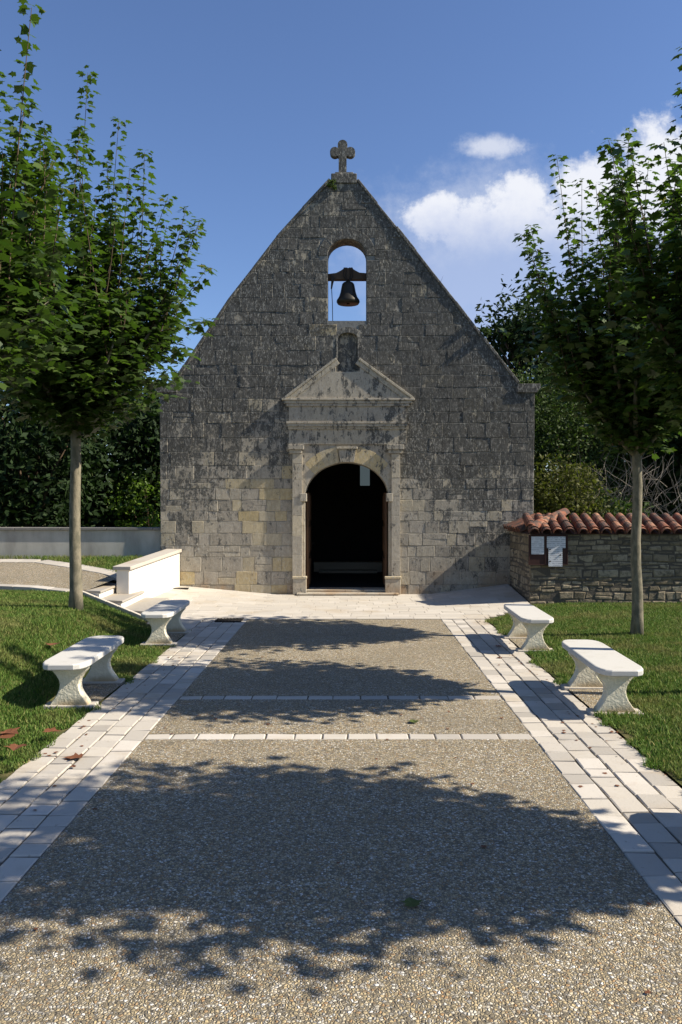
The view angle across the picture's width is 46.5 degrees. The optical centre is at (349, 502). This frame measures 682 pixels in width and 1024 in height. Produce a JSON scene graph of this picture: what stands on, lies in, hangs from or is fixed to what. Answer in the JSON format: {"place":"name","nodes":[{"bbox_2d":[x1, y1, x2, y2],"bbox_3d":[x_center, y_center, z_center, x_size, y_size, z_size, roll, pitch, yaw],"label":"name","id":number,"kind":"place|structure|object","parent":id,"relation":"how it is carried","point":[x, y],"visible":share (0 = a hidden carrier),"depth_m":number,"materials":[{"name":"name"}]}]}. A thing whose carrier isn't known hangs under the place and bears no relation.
{"place":"outdoors","nodes":[
{"label":"outdoors","id":0,"kind":"place"},
{"bbox_2d":[0,562,113,589],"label":"gravel path","id":1,"kind":"structure","parent":0,"point":[22,573],"depth_m":14.82,"materials":[{"name":"beige gravel"}]},
{"bbox_2d":[0,554,142,571],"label":"grass","id":2,"kind":"structure","parent":0,"point":[106,561],"depth_m":16.50,"materials":[{"name":"green plant"}]},
{"bbox_2d":[0,561,183,782],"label":"lawn","id":3,"kind":"structure","parent":0,"point":[4,776],"depth_m":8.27,"materials":[{"name":"green plant"}]},
{"bbox_2d":[0,730,14,737],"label":"fallen leaf","id":4,"kind":"object","parent":3,"relation":"on","point":[6,734],"visible":1,"depth_m":6.24,"materials":[{"name":"brown plant"}]},
{"bbox_2d":[0,727,19,733],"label":"fallen leaf","id":5,"kind":"object","parent":3,"relation":"on","point":[14,730],"visible":1,"depth_m":6.33,"materials":[{"name":"brown plant"}]},
{"bbox_2d":[5,744,25,750],"bbox_3d":[-2.509,1.834,5.985,0.153,0.020,0.143,0,0,31],"label":"fallen leaf","id":6,"kind":"object","parent":3,"relation":"on","point":[13,747],"visible":1,"depth_m":5.99,"materials":[{"name":"brown plant"}]},
{"bbox_2d":[0,381,51,526],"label":"dark tree","id":7,"kind":"object","parent":3,"relation":"on","point":[18,452],"visible":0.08,"depth_m":25.15,"materials":[{"name":"green plant"}]},
{"bbox_2d":[43,727,59,731],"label":"fallen leaf","id":8,"kind":"object","parent":3,"relation":"on","point":[49,730],"visible":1,"depth_m":6.49,"materials":[{"name":"brown plant"}]},
{"bbox_2d":[0,559,116,592],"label":"path border","id":9,"kind":"object","parent":3,"relation":"on","point":[111,573],"visible":0.71,"depth_m":15.26,"materials":[{"name":"white stone"}]},
{"bbox_2d":[0,374,126,526],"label":"dark tree","id":10,"kind":"object","parent":3,"relation":"on","point":[35,506],"visible":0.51,"depth_m":23.22,"materials":[{"name":"green plant"}]},
{"bbox_2d":[0,0,128,400],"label":"plane tree","id":11,"kind":"object","parent":3,"relation":"on","point":[18,249],"visible":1,"depth_m":8.11,"materials":[{"name":"green plant"}]},
{"bbox_2d":[0,527,160,560],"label":"garden wall","id":12,"kind":"structure","parent":3,"relation":"on","point":[95,541],"depth_m":16.95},
{"bbox_2d":[43,636,124,709],"bbox_3d":[-2.680,1.742,8.100,0.480,0.512,1.600,0,0,-2],"label":"stone bench","id":13,"kind":"object","parent":3,"relation":"on","point":[69,667],"visible":0.87,"depth_m":7.63,"materials":[{"name":"white stone"}]},
{"bbox_2d":[5,375,168,526],"bbox_3d":[-8.910,-1.384,29.814,13.141,6.873,6.110,0,0,0],"label":"dark tree","id":14,"kind":"object","parent":3,"relation":"on","point":[85,515],"visible":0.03,"depth_m":28.62,"materials":[{"name":"green plant"}]},
{"bbox_2d":[0,65,218,609],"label":"plane tree","id":15,"kind":"object","parent":3,"relation":"on","point":[73,396],"visible":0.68,"depth_m":11.12,"materials":[{"name":"green plant"}]},
{"bbox_2d":[82,388,160,526],"bbox_3d":[-6.960,-1.151,27.559,5.424,6.407,5.230,0,0,0],"label":"dark tree","id":16,"kind":"object","parent":3,"relation":"on","point":[151,417],"visible":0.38,"depth_m":26.32,"materials":[{"name":"green plant"}]},
{"bbox_2d":[83,582,168,621],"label":"stone steps","id":17,"kind":"structure","parent":3,"relation":"on","point":[136,604],"depth_m":13.75,"materials":[{"name":"white stone"}]},
{"bbox_2d":[102,468,160,526],"bbox_3d":[-6.546,0.437,26.174,3.076,3.228,2.172,0,0,0],"label":"leafy bush","id":18,"kind":"object","parent":3,"relation":"on","point":[148,517],"visible":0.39,"depth_m":25.81,"materials":[{"name":"green plant"}]},
{"bbox_2d":[140,600,190,646],"bbox_3d":[-2.620,1.742,11.380,0.480,0.512,1.600,0,0,-1],"label":"stone bench","id":19,"kind":"object","parent":3,"relation":"on","point":[163,618],"visible":0.88,"depth_m":10.85,"materials":[{"name":"white stone"}]},
{"bbox_2d":[145,584,529,629],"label":"paved forecourt","id":20,"kind":"structure","parent":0,"point":[472,603],"depth_m":14.95,"materials":[{"name":"beige stone"}]},
{"bbox_2d":[113,549,181,597],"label":"white wall","id":21,"kind":"structure","parent":20,"relation":"on","point":[154,574],"depth_m":15.35,"materials":[{"name":"paint"}]},
{"bbox_2d":[173,587,188,589],"bbox_3d":[-3.517,1.784,16.500,0.340,0.031,0.146,0,0,0],"label":"drain grate","id":22,"kind":"object","parent":20,"relation":"on","point":[186,588],"visible":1,"depth_m":16.46,"materials":[{"name":"black metal"}]},
{"bbox_2d":[0,619,681,1023],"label":"gravel path","id":23,"kind":"structure","parent":0,"point":[222,881],"depth_m":4.17,"materials":[{"name":"beige gravel"}]},
{"bbox_2d":[34,621,665,993],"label":"leaf litter","id":24,"kind":"object","parent":23,"relation":"on","point":[483,846],"visible":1,"depth_m":6.28,"materials":[{"name":"brown plant"}]},
{"bbox_2d":[399,897,421,906],"bbox_3d":[0.299,1.934,3.846,0.102,0.013,0.096,0,0,35],"label":"fallen leaf","id":25,"kind":"object","parent":23,"relation":"on","point":[410,902],"visible":1,"depth_m":3.85,"materials":[{"name":"green plant"}]},
{"bbox_2d":[0,619,681,927],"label":"path border","id":26,"kind":"object","parent":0,"point":[637,812],"visible":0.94,"depth_m":6.21,"materials":[{"name":"stone"}]},
{"bbox_2d":[63,753,82,758],"bbox_3d":[-2.091,1.929,6.033,0.134,0.018,0.143,0,0,36],"label":"fallen leaf","id":27,"kind":"object","parent":26,"relation":"on","point":[75,755],"visible":1,"depth_m":6.05,"materials":[{"name":"brown plant"}]},
{"bbox_2d":[215,618,243,622],"bbox_3d":[-1.986,1.940,13.102,0.440,0.031,0.356,0,0,0],"label":"drain grate","id":28,"kind":"object","parent":26,"relation":"on","point":[222,620],"visible":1,"depth_m":13.07,"materials":[{"name":"black metal"}]},
{"bbox_2d":[0,524,681,788],"bbox_3d":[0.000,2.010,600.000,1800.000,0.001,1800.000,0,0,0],"label":"ground","id":29,"kind":"structure","parent":0,"point":[618,733],"depth_m":6.92,"materials":[{"name":"brown soil"}]},
{"bbox_2d":[154,140,540,594],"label":"stone chapel","id":30,"kind":"structure","parent":29,"relation":"on","point":[307,447],"depth_m":16.85,"materials":[{"name":"stone"}]},
{"bbox_2d":[306,492,313,588],"bbox_3d":[-0.857,0.811,17.420,0.142,2.059,0.840,0,0,0],"label":"door","id":31,"kind":"structure","parent":30,"relation":"in","point":[308,503],"depth_m":17.00,"materials":[{"name":"brown wood"}]},
{"bbox_2d":[327,179,336,189],"bbox_3d":[-0.389,-6.734,16.808,0.262,0.252,0.187,0,0,0],"label":"wall weed","id":32,"kind":"object","parent":30,"relation":"attached to","point":[332,185],"depth_m":16.79,"materials":[{"name":"green plant"}]},
{"bbox_2d":[328,267,365,320],"bbox_3d":[-0.052,-4.465,17.071,0.856,1.191,0.500,0,0,-24],"label":"church bell","id":33,"kind":"object","parent":30,"relation":"hanging from","point":[348,297],"visible":0.91,"depth_m":16.99,"materials":[{"name":"brown metal"}]},
{"bbox_2d":[360,465,369,485],"bbox_3d":[0.474,-1.089,24.790,0.303,1.123,0.020,0,0,0],"label":"window","id":34,"kind":"structure","parent":30,"relation":"in","point":[364,472],"depth_m":24.78,"materials":[{"name":"white"}]},
{"bbox_2d":[380,492,386,586],"bbox_3d":[0.732,0.811,17.420,0.142,2.059,0.840,0,0,0],"label":"door","id":35,"kind":"structure","parent":30,"relation":"in","point":[384,503],"depth_m":17.06,"materials":[{"name":"brown wood"}]},
{"bbox_2d":[474,314,481,322],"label":"wall weed","id":36,"kind":"object","parent":30,"relation":"attached to","point":[478,318],"depth_m":16.80,"materials":[{"name":"green plant"}]},
{"bbox_2d":[482,327,490,337],"bbox_3d":[2.887,-3.607,16.813,0.226,0.224,0.190,0,0,0],"label":"wall weed","id":37,"kind":"object","parent":30,"relation":"attached to","point":[486,334],"depth_m":16.79,"materials":[{"name":"green plant"}]},
{"bbox_2d":[0,0,681,480],"label":"sky","id":38,"kind":"structure","parent":0,"point":[452,113],"materials":[{"name":"blue"}]},
{"bbox_2d":[82,633,633,707],"bbox_3d":[-0.095,1.938,7.770,5.570,0.001,8.220,0,0,0],"label":"gravel bay","id":39,"kind":"object","parent":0,"point":[590,698],"visible":0.5,"depth_m":8.15,"materials":[{"name":"grey gravel"}]},
{"bbox_2d":[485,601,681,784],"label":"lawn","id":40,"kind":"structure","parent":0,"point":[628,736],"depth_m":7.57,"materials":[{"name":"green plant"}]},
{"bbox_2d":[502,604,553,655],"bbox_3d":[2.440,1.742,10.920,0.480,0.512,1.600,0,0,1],"label":"stone bench","id":41,"kind":"object","parent":40,"relation":"on","point":[531,623],"visible":0.87,"depth_m":10.39,"materials":[{"name":"white stone"}]},
{"bbox_2d":[475,268,602,476],"bbox_3d":[6.453,-2.873,26.514,5.942,9.852,5.774,0,0,0],"label":"tall dark tree","id":42,"kind":"object","parent":40,"relation":"on","point":[504,344],"visible":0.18,"depth_m":25.62,"materials":[{"name":"green plant"}]},
{"bbox_2d":[533,453,622,522],"bbox_3d":[4.941,0.466,17.987,2.234,3.174,2.163,0,0,0],"label":"olive shrub","id":43,"kind":"object","parent":40,"relation":"on","point":[552,502],"visible":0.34,"depth_m":17.68,"materials":[{"name":"green plant"}]},
{"bbox_2d":[510,349,659,512],"bbox_3d":[5.904,-1.221,22.403,4.514,6.548,4.536,0,0,0],"label":"tree","id":44,"kind":"object","parent":40,"relation":"on","point":[589,441],"visible":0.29,"depth_m":21.79,"materials":[{"name":"green plant"}]},
{"bbox_2d":[499,127,681,634],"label":"plane tree","id":45,"kind":"object","parent":40,"relation":"on","point":[625,412],"visible":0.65,"depth_m":11.16,"materials":[{"name":"green plant"}]},
{"bbox_2d":[503,508,681,604],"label":"boundary wall","id":46,"kind":"structure","parent":40,"relation":"on","point":[597,568],"depth_m":14.89,"materials":[{"name":"stone"}]},
{"bbox_2d":[528,535,567,564],"bbox_3d":[3.702,0.881,14.820,0.730,0.568,0.044,0,0,0],"label":"notice board","id":47,"kind":"object","parent":46,"relation":"attached to","point":[537,559],"visible":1,"depth_m":14.81,"materials":[{"name":"brown wood"}]},
{"bbox_2d":[531,537,543,553],"bbox_3d":[3.502,0.796,14.797,0.238,0.330,0.003,0,0,0],"label":"paper notice","id":48,"kind":"object","parent":47,"relation":"attached to","point":[537,545],"visible":1,"depth_m":14.80,"materials":[{"name":"white paper"}]},
{"bbox_2d":[547,537,565,565],"bbox_3d":[3.846,0.909,14.796,0.348,0.556,0.007,0,0,0],"label":"paper notice","id":49,"kind":"object","parent":47,"relation":"attached to","point":[555,545],"visible":1,"depth_m":14.79,"materials":[{"name":"white paper"}]},
{"bbox_2d":[560,640,643,719],"bbox_3d":[2.460,1.742,7.840,0.480,0.512,1.600,0,0,2],"label":"stone bench","id":50,"kind":"object","parent":40,"relation":"on","point":[614,671],"visible":0.85,"depth_m":7.39,"materials":[{"name":"white stone"}]},
{"bbox_2d":[534,312,679,515],"bbox_3d":[10.065,-2.290,25.965,7.696,8.693,6.323,0,0,0],"label":"tall dark tree","id":51,"kind":"object","parent":40,"relation":"on","point":[630,461],"visible":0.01,"depth_m":24.51,"materials":[{"name":"green plant"}]},
{"bbox_2d":[535,403,681,516],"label":"dark tree","id":52,"kind":"object","parent":40,"relation":"on","point":[648,479],"visible":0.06,"depth_m":23.79,"materials":[{"name":"green plant"}]},
{"bbox_2d":[564,487,653,522],"bbox_3d":[5.885,0.831,18.232,2.032,2.450,1.892,0,0,0],"label":"olive shrub","id":53,"kind":"object","parent":40,"relation":"on","point":[619,509],"visible":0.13,"depth_m":17.88,"materials":[{"name":"green plant"}]},
{"bbox_2d":[564,46,681,432],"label":"plane tree","id":54,"kind":"object","parent":40,"relation":"on","point":[664,316],"visible":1,"depth_m":7.82,"materials":[{"name":"green plant"}]},
{"bbox_2d":[620,423,681,515],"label":"bare shrub","id":55,"kind":"object","parent":40,"relation":"on","point":[675,462],"visible":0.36,"depth_m":21.46,"materials":[{"name":"plant"}]},
{"bbox_2d":[547,448,681,517],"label":"bare shrub","id":56,"kind":"object","parent":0,"point":[643,480],"visible":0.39,"depth_m":17.94,"materials":[{"name":"plant"}]}
]}

